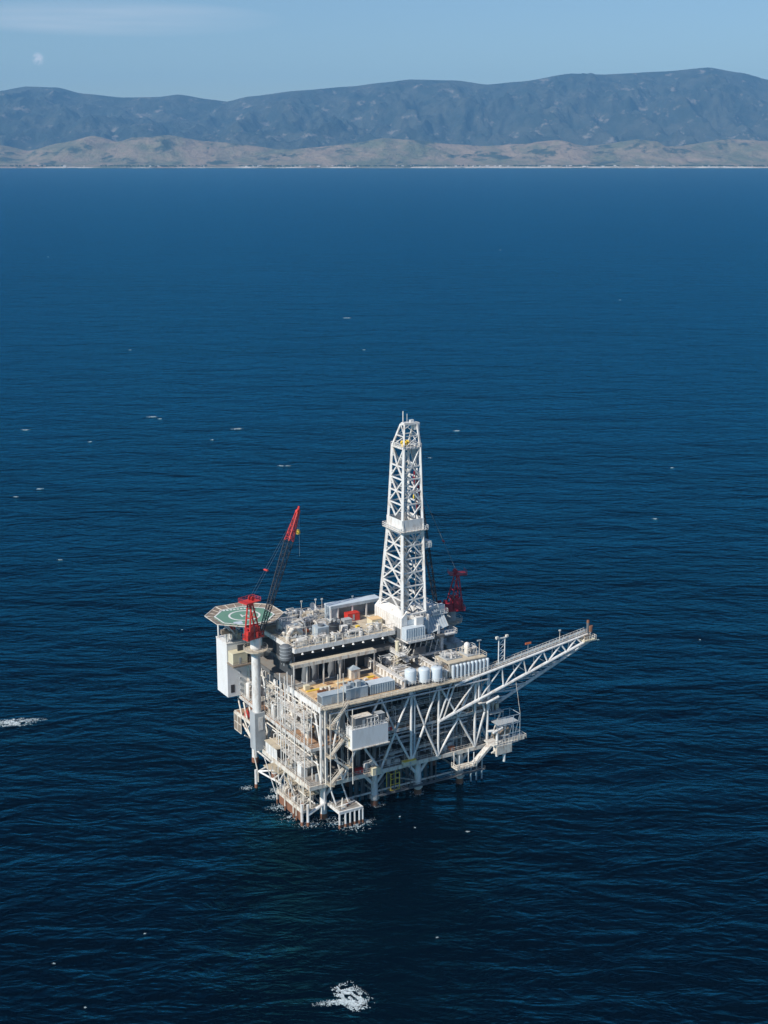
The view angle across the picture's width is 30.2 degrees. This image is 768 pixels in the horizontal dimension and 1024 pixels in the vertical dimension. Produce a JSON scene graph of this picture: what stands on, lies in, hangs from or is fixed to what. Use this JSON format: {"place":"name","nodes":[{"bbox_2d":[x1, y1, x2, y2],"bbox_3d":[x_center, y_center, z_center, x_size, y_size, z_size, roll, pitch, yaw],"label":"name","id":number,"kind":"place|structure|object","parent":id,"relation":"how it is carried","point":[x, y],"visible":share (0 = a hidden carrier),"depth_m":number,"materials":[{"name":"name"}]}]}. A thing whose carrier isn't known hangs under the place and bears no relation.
{"place":"outdoors","nodes":[
{"label":"outdoors","id":0,"kind":"place"},
{"bbox_2d":[0,168,767,1023],"bbox_3d":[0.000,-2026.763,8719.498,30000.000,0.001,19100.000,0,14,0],"label":"sea","id":1,"kind":"structure","parent":0,"point":[576,358],"depth_m":661.99,"materials":[{"name":"liquid"}]},
{"bbox_2d":[0,718,32,726],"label":"whitecap","id":2,"kind":"object","parent":1,"relation":"on","point":[11,721],"visible":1,"depth_m":478.80,"materials":[{"name":"white liquid"}]},
{"bbox_2d":[255,762,287,788],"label":"mooring frame","id":3,"kind":"object","parent":1,"relation":"in","point":[262,770],"visible":0.49,"depth_m":428.67,"materials":[{"name":"white paint"}]},
{"bbox_2d":[314,999,354,1005],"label":"whitecap","id":4,"kind":"object","parent":1,"relation":"on","point":[332,1002],"visible":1,"depth_m":321.52,"materials":[{"name":"white liquid"}]},
{"bbox_2d":[328,783,363,828],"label":"boat landing","id":5,"kind":"object","parent":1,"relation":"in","point":[346,805],"visible":1,"depth_m":406.45,"materials":[{"name":"white paint"}]},
{"bbox_2d":[332,981,374,1011],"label":"whitecap","id":6,"kind":"object","parent":1,"relation":"on","point":[350,1001],"visible":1,"depth_m":323.29,"materials":[{"name":"white liquid"}]},
{"bbox_2d":[241,781,466,830],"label":"sea foam","id":7,"kind":"object","parent":1,"relation":"on","point":[319,816],"visible":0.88,"depth_m":411.38,"materials":[{"name":"white liquid"}]},
{"bbox_2d":[15,416,699,1007],"bbox_3d":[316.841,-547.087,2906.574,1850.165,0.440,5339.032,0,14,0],"label":"whitecaps","id":8,"kind":"object","parent":1,"relation":"on","point":[43,488],"visible":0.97,"depth_m":767.40,"materials":[{"name":"white liquid"}]},
{"bbox_2d":[235,605,503,819],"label":"offshore platform","id":9,"kind":"structure","parent":1,"relation":"in","point":[413,737],"depth_m":421.22,"materials":[{"name":"white paint"}]},
{"bbox_2d":[234,711,241,733],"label":"screen","id":10,"kind":"object","parent":9,"relation":"attached to","point":[237,723],"visible":1,"depth_m":442.05,"materials":[{"name":"beige metal"}]},
{"bbox_2d":[227,649,250,667],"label":"container","id":11,"kind":"object","parent":9,"relation":"on","point":[236,659],"visible":0.81,"depth_m":433.64,"materials":[{"name":"beige metal"}]},
{"bbox_2d":[216,634,269,696],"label":"living quarters","id":12,"kind":"structure","parent":9,"relation":"attached to","point":[232,682],"depth_m":438.99,"materials":[{"name":"white paint"}]},
{"bbox_2d":[223,628,242,641],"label":"process skid","id":13,"kind":"object","parent":12,"relation":"on","point":[233,637],"visible":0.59,"depth_m":436.96,"materials":[{"name":"grey paint"}]},
{"bbox_2d":[231,684,234,692],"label":"door","id":14,"kind":"structure","parent":12,"relation":"in","point":[232,686],"depth_m":438.81,"materials":[{"name":"black paint"}]},
{"bbox_2d":[205,603,283,645],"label":"helideck","id":15,"kind":"object","parent":9,"relation":"on","point":[228,615],"visible":0.81,"depth_m":432.72,"materials":[{"name":"white paint"}]},
{"bbox_2d":[242,681,251,700],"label":"tank","id":16,"kind":"object","parent":9,"relation":"on","point":[248,689],"visible":0.49,"depth_m":437.98,"materials":[{"name":"white metal"}]},
{"bbox_2d":[244,707,251,718],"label":"container","id":17,"kind":"object","parent":9,"relation":"on","point":[248,712],"visible":0.45,"depth_m":437.15,"materials":[{"name":"red metal"}]},
{"bbox_2d":[253,750,258,781],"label":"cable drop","id":18,"kind":"object","parent":9,"relation":"hanging from","point":[256,764],"visible":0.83,"depth_m":432.99,"materials":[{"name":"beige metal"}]},
{"bbox_2d":[250,710,265,750],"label":"steel box","id":19,"kind":"object","parent":9,"relation":"on","point":[257,732],"visible":1,"depth_m":426.42,"materials":[{"name":"grey paint"}]},
{"bbox_2d":[238,506,299,712],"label":"pedestal crane","id":20,"kind":"object","parent":19,"relation":"on","point":[253,635],"visible":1,"depth_m":421.92,"materials":[{"name":"white paint"}]},
{"bbox_2d":[264,737,289,759],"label":"deck shelter","id":21,"kind":"object","parent":9,"relation":"on","point":[272,747],"visible":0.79,"depth_m":422.99,"materials":[{"name":"white paint"}]},
{"bbox_2d":[267,700,286,721],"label":"process skid","id":22,"kind":"object","parent":9,"relation":"on","point":[274,710],"visible":0.63,"depth_m":422.65,"materials":[{"name":"grey paint"}]},
{"bbox_2d":[273,616,296,633],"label":"process skid","id":23,"kind":"object","parent":9,"relation":"on","point":[281,623],"visible":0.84,"depth_m":428.74,"materials":[{"name":"grey paint"}]},
{"bbox_2d":[279,642,294,665],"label":"tank","id":24,"kind":"object","parent":9,"relation":"on","point":[285,650],"visible":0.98,"depth_m":414.74,"materials":[{"name":"grey metal"}]},
{"bbox_2d":[282,757,296,768],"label":"process skid","id":25,"kind":"object","parent":9,"relation":"on","point":[289,762],"visible":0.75,"depth_m":416.32,"materials":[{"name":"grey paint"}]},
{"bbox_2d":[279,707,302,730],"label":"process skid","id":26,"kind":"object","parent":9,"relation":"on","point":[289,725],"visible":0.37,"depth_m":416.65,"materials":[{"name":"grey paint"}]},
{"bbox_2d":[282,618,302,643],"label":"white duct","id":27,"kind":"object","parent":9,"relation":"on","point":[291,631],"visible":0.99,"depth_m":420.32,"materials":[{"name":"beige metal"}]},
{"bbox_2d":[281,608,304,619],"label":"exhaust skid","id":28,"kind":"object","parent":9,"relation":"on","point":[296,613],"visible":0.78,"depth_m":439.02,"materials":[{"name":"grey paint"}]},
{"bbox_2d":[281,620,306,638],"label":"process skid","id":29,"kind":"object","parent":9,"relation":"on","point":[293,625],"visible":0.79,"depth_m":424.64,"materials":[{"name":"grey paint"}]},
{"bbox_2d":[279,672,312,781],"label":"access scaffold","id":30,"kind":"object","parent":9,"relation":"on","point":[297,724],"visible":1,"depth_m":410.20,"materials":[{"name":"white metal"}]},
{"bbox_2d":[276,774,325,826],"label":"boat landing","id":31,"kind":"object","parent":9,"relation":"attached to","point":[295,806],"visible":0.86,"depth_m":410.90,"materials":[{"name":"metal"}]},
{"bbox_2d":[291,635,311,647],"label":"process skid","id":32,"kind":"object","parent":9,"relation":"on","point":[301,638],"visible":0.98,"depth_m":417.12,"materials":[{"name":"grey paint"}]},
{"bbox_2d":[297,760,307,777],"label":"container","id":33,"kind":"object","parent":9,"relation":"on","point":[300,770],"visible":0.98,"depth_m":409.01,"materials":[{"name":"white metal"}]},
{"bbox_2d":[301,666,309,683],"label":"black vessel","id":34,"kind":"object","parent":9,"relation":"on","point":[303,674],"visible":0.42,"depth_m":417.91,"materials":[{"name":"grey paint"}]},
{"bbox_2d":[303,684,309,690],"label":"crate","id":35,"kind":"object","parent":9,"relation":"on","point":[306,687],"visible":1,"depth_m":412.53,"materials":[{"name":"beige paint"}]},
{"bbox_2d":[300,614,317,628],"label":"process skid","id":36,"kind":"object","parent":9,"relation":"on","point":[309,618],"visible":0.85,"depth_m":433.90,"materials":[{"name":"grey paint"}]},
{"bbox_2d":[310,602,315,614],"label":"satellite dish","id":37,"kind":"object","parent":9,"relation":"on","point":[313,606],"visible":0.93,"depth_m":439.37,"materials":[{"name":"beige metal"}]},
{"bbox_2d":[310,665,318,681],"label":"black vessel","id":38,"kind":"object","parent":9,"relation":"on","point":[313,673],"visible":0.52,"depth_m":419.09,"materials":[{"name":"grey paint"}]},
{"bbox_2d":[307,607,323,617],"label":"process skid","id":39,"kind":"object","parent":9,"relation":"on","point":[317,610],"visible":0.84,"depth_m":443.36,"materials":[{"name":"grey paint"}]},
{"bbox_2d":[309,750,328,772],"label":"process skid","id":40,"kind":"object","parent":9,"relation":"on","point":[315,767],"visible":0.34,"depth_m":413.80,"materials":[{"name":"grey paint"}]},
{"bbox_2d":[312,623,328,635],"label":"generator skid","id":41,"kind":"object","parent":9,"relation":"on","point":[318,628],"visible":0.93,"depth_m":424.82,"materials":[{"name":"grey paint"}]},
{"bbox_2d":[311,632,330,643],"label":"process skid","id":42,"kind":"object","parent":9,"relation":"on","point":[317,636],"visible":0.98,"depth_m":420.08,"materials":[{"name":"grey paint"}]},
{"bbox_2d":[313,618,330,625],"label":"process skid","id":43,"kind":"object","parent":9,"relation":"on","point":[321,621],"visible":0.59,"depth_m":431.14,"materials":[{"name":"grey paint"}]},
{"bbox_2d":[317,689,342,705],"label":"container","id":44,"kind":"object","parent":9,"relation":"on","point":[327,697],"visible":0.99,"depth_m":402.18,"materials":[{"name":"white metal"}]},
{"bbox_2d":[327,661,335,677],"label":"black vessel","id":45,"kind":"object","parent":9,"relation":"on","point":[331,668],"visible":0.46,"depth_m":422.12,"materials":[{"name":"grey paint"}]},
{"bbox_2d":[329,619,338,634],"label":"black tank","id":46,"kind":"object","parent":9,"relation":"on","point":[333,626],"visible":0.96,"depth_m":424.09,"materials":[{"name":"metal"}]},
{"bbox_2d":[330,617,340,624],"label":"control cabinet","id":47,"kind":"object","parent":9,"relation":"on","point":[338,620],"visible":0.45,"depth_m":432.99,"materials":[{"name":"grey metal"}]},
{"bbox_2d":[329,631,341,639],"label":"pump skid","id":48,"kind":"object","parent":9,"relation":"on","point":[334,633],"visible":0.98,"depth_m":422.91,"materials":[{"name":"grey paint"}]},
{"bbox_2d":[325,700,352,789],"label":"stair tower","id":49,"kind":"structure","parent":9,"relation":"on","point":[330,758],"depth_m":402.54,"materials":[{"name":"beige metal"}]},
{"bbox_2d":[336,659,344,675],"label":"black vessel","id":50,"kind":"object","parent":9,"relation":"on","point":[342,666],"visible":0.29,"depth_m":423.70,"materials":[{"name":"grey paint"}]},
{"bbox_2d":[341,624,347,632],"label":"container","id":51,"kind":"object","parent":9,"relation":"on","point":[344,627],"visible":0.89,"depth_m":429.08,"materials":[{"name":"white metal"}]},
{"bbox_2d":[341,617,351,625],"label":"container","id":52,"kind":"object","parent":9,"relation":"on","point":[346,620],"visible":0.86,"depth_m":434.45,"materials":[{"name":"grey metal"}]},
{"bbox_2d":[324,594,378,621],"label":"open shed","id":53,"kind":"structure","parent":9,"relation":"on","point":[363,604],"depth_m":443.01,"materials":[{"name":"blue paint"}]},
{"bbox_2d":[344,610,359,621],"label":"container","id":54,"kind":"object","parent":9,"relation":"on","point":[354,615],"visible":0.86,"depth_m":439.10,"materials":[{"name":"red metal"}]},
{"bbox_2d":[343,627,363,637],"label":"process skid","id":55,"kind":"object","parent":9,"relation":"on","point":[352,633],"visible":0.96,"depth_m":425.51,"materials":[{"name":"grey paint"}]},
{"bbox_2d":[340,679,367,700],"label":"container","id":56,"kind":"object","parent":9,"relation":"on","point":[357,688],"visible":0.96,"depth_m":406.12,"materials":[{"name":"white metal"}]},
{"bbox_2d":[347,665,360,679],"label":"tank","id":57,"kind":"object","parent":9,"relation":"on","point":[353,671],"visible":1,"depth_m":421.16,"materials":[{"name":"beige metal"}]},
{"bbox_2d":[354,767,363,774],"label":"container","id":58,"kind":"object","parent":9,"relation":"on","point":[358,769],"visible":1,"depth_m":411.68,"materials":[{"name":"metal"}]},
{"bbox_2d":[345,717,389,750],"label":"equipment enclosure","id":59,"kind":"object","parent":9,"relation":"on","point":[376,734],"visible":1,"depth_m":403.80,"materials":[{"name":"beige metal"}]},
{"bbox_2d":[350,712,371,728],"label":"container","id":60,"kind":"object","parent":59,"relation":"on","point":[360,719],"visible":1,"depth_m":402.81,"materials":[{"name":"white metal"}]},
{"bbox_2d":[367,714,378,726],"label":"frame unit","id":61,"kind":"object","parent":59,"relation":"on","point":[372,719],"visible":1,"depth_m":404.36,"materials":[{"name":"white paint"}]},
{"bbox_2d":[374,710,384,722],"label":"container","id":62,"kind":"object","parent":59,"relation":"on","point":[380,714],"visible":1,"depth_m":406.56,"materials":[{"name":"grey metal"}]},
{"bbox_2d":[362,759,375,772],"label":"pump skid","id":63,"kind":"object","parent":9,"relation":"on","point":[368,764],"visible":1,"depth_m":413.16,"materials":[{"name":"grey paint"}]},
{"bbox_2d":[365,622,382,632],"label":"valve skid","id":64,"kind":"object","parent":9,"relation":"on","point":[375,624],"visible":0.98,"depth_m":429.63,"materials":[{"name":"grey paint"}]},
{"bbox_2d":[367,615,381,625],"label":"container","id":65,"kind":"object","parent":9,"relation":"on","point":[372,619],"visible":0.8,"depth_m":435.38,"materials":[{"name":"beige metal"}]},
{"bbox_2d":[370,765,380,775],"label":"container","id":66,"kind":"object","parent":9,"relation":"on","point":[375,770],"visible":1,"depth_m":411.81,"materials":[{"name":"beige metal"}]},
{"bbox_2d":[365,676,394,694],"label":"container","id":67,"kind":"object","parent":9,"relation":"on","point":[381,685],"visible":0.97,"depth_m":410.69,"materials":[{"name":"white metal"}]},
{"bbox_2d":[377,653,394,668],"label":"process skid","id":68,"kind":"object","parent":9,"relation":"on","point":[387,660],"visible":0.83,"depth_m":429.98,"materials":[{"name":"grey paint"}]},
{"bbox_2d":[380,747,398,765],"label":"process skid","id":69,"kind":"object","parent":9,"relation":"on","point":[390,761],"visible":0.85,"depth_m":417.82,"materials":[{"name":"grey paint"}]},
{"bbox_2d":[389,663,409,673],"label":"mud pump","id":70,"kind":"object","parent":9,"relation":"on","point":[396,668],"visible":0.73,"depth_m":425.70,"materials":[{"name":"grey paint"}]},
{"bbox_2d":[397,667,417,678],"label":"process skid","id":71,"kind":"object","parent":9,"relation":"on","point":[402,673],"visible":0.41,"depth_m":421.52,"materials":[{"name":"grey paint"}]},
{"bbox_2d":[394,699,423,721],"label":"process skid","id":72,"kind":"object","parent":9,"relation":"on","point":[403,702],"visible":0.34,"depth_m":419.82,"materials":[{"name":"grey paint"}]},
{"bbox_2d":[402,758,416,766],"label":"container","id":73,"kind":"object","parent":9,"relation":"on","point":[407,762],"visible":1,"depth_m":417.73,"materials":[{"name":"metal"}]},
{"bbox_2d":[405,667,418,685],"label":"storage tank","id":74,"kind":"object","parent":9,"relation":"on","point":[410,674],"visible":1,"depth_m":415.23,"materials":[{"name":"white metal"}]},
{"bbox_2d":[375,411,456,666],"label":"drilling derrick","id":75,"kind":"object","parent":9,"relation":"on","point":[399,611],"visible":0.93,"depth_m":429.98,"materials":[{"name":"white paint"}]},
{"bbox_2d":[401,625,424,641],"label":"container","id":76,"kind":"object","parent":75,"relation":"on","point":[411,631],"visible":1,"depth_m":427.89,"materials":[{"name":"white metal"}]},
{"bbox_2d":[399,647,448,679],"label":"skid beam","id":77,"kind":"structure","parent":9,"relation":"on","point":[421,661],"depth_m":430.13,"materials":[{"name":"white metal"}]},
{"bbox_2d":[418,666,432,684],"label":"storage tank","id":78,"kind":"object","parent":9,"relation":"on","point":[423,674],"visible":1,"depth_m":416.35,"materials":[{"name":"white metal"}]},
{"bbox_2d":[430,664,444,682],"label":"storage tank","id":79,"kind":"object","parent":9,"relation":"on","point":[436,672],"visible":1,"depth_m":417.32,"materials":[{"name":"white metal"}]},
{"bbox_2d":[431,654,446,665],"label":"process skid","id":80,"kind":"object","parent":9,"relation":"on","point":[440,662],"visible":0.16,"depth_m":433.25,"materials":[{"name":"grey paint"}]},
{"bbox_2d":[413,471,467,641],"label":"pedestal crane","id":81,"kind":"object","parent":9,"relation":"on","point":[454,604],"visible":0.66,"depth_m":446.46,"materials":[{"name":"red paint"}]},
{"bbox_2d":[430,688,458,715],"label":"process skid","id":82,"kind":"object","parent":9,"relation":"on","point":[442,702],"visible":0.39,"depth_m":427.78,"materials":[{"name":"grey paint"}]},
{"bbox_2d":[434,727,466,749],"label":"process skid","id":83,"kind":"object","parent":9,"relation":"on","point":[446,734],"visible":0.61,"depth_m":429.62,"materials":[{"name":"grey paint"}]},
{"bbox_2d":[448,745,454,750],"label":"container","id":84,"kind":"object","parent":9,"relation":"on","point":[451,747],"visible":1,"depth_m":427.29,"materials":[{"name":"metal"}]},
{"bbox_2d":[435,648,488,678],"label":"cylinder bank","id":85,"kind":"structure","parent":9,"relation":"on","point":[461,667],"depth_m":424.05,"materials":[{"name":"beige metal"}]},
{"bbox_2d":[439,649,461,660],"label":"process skid","id":86,"kind":"object","parent":85,"relation":"on","point":[448,656],"visible":1,"depth_m":425.32,"materials":[{"name":"grey paint"}]},
{"bbox_2d":[459,642,480,656],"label":"process skid","id":87,"kind":"object","parent":85,"relation":"on","point":[467,651],"visible":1,"depth_m":428.29,"materials":[{"name":"grey paint"}]},
{"bbox_2d":[463,681,479,708],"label":"process skid","id":88,"kind":"object","parent":9,"relation":"on","point":[470,694],"visible":0.33,"depth_m":431.67,"materials":[{"name":"grey paint"}]},
{"bbox_2d":[451,743,492,770],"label":"outboard stair","id":89,"kind":"object","parent":9,"relation":"attached to","point":[481,754],"visible":1,"depth_m":428.31,"materials":[{"name":"metal"}]},
{"bbox_2d":[477,692,499,703],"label":"white cylinders","id":90,"kind":"object","parent":9,"relation":"on","point":[490,700],"visible":1,"depth_m":427.09,"materials":[{"name":"paint"}]},
{"bbox_2d":[484,693,501,712],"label":"process skid","id":91,"kind":"object","parent":9,"relation":"on","point":[494,706],"visible":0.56,"depth_m":432.59,"materials":[{"name":"grey paint"}]},
{"bbox_2d":[481,708,526,761],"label":"boat davit platform","id":92,"kind":"object","parent":9,"relation":"attached to","point":[501,740],"visible":1,"depth_m":430.45,"materials":[{"name":"metal"}]},
{"bbox_2d":[438,620,596,722],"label":"flare boom","id":93,"kind":"object","parent":9,"relation":"on","point":[584,638],"visible":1,"depth_m":434.58,"materials":[{"name":"white paint"}]},
{"bbox_2d":[495,634,508,667],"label":"light mast","id":94,"kind":"object","parent":93,"relation":"on","point":[503,638],"visible":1,"depth_m":428.88,"materials":[{"name":"white metal"}]},
{"bbox_2d":[0,68,767,150],"bbox_3d":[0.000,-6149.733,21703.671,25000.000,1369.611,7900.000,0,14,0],"label":"mountains","id":95,"kind":"structure","parent":0,"point":[683,107],"depth_m":20895.15,"materials":[{"name":"blue stone"}]},
{"bbox_2d":[0,135,767,167],"bbox_3d":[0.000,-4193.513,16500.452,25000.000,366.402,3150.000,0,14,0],"label":"hills","id":96,"kind":"structure","parent":0,"point":[97,152],"depth_m":16236.03,"materials":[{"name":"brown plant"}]},
{"bbox_2d":[10,164,767,166],"bbox_3d":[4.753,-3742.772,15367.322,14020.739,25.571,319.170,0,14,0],"label":"coastal trees","id":97,"kind":"object","parent":96,"relation":"on","point":[388,165],"visible":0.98,"depth_m":15326.85,"materials":[{"name":"green plant"}]},
{"bbox_2d":[0,0,767,100],"label":"sky","id":98,"kind":"structure","parent":0,"point":[221,50],"materials":[{"name":"blue"}]},
{"bbox_2d":[364,655,406,688],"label":"skid beam","id":99,"kind":"structure","parent":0,"point":[384,671],"depth_m":422.17,"materials":[{"name":"white metal"}]},
{"bbox_2d":[40,166,767,167],"bbox_3d":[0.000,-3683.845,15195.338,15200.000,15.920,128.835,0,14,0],"label":"beach","id":100,"kind":"structure","parent":0,"point":[476,167],"depth_m":15180.74,"materials":[{"name":"beige sand"}]}
]}

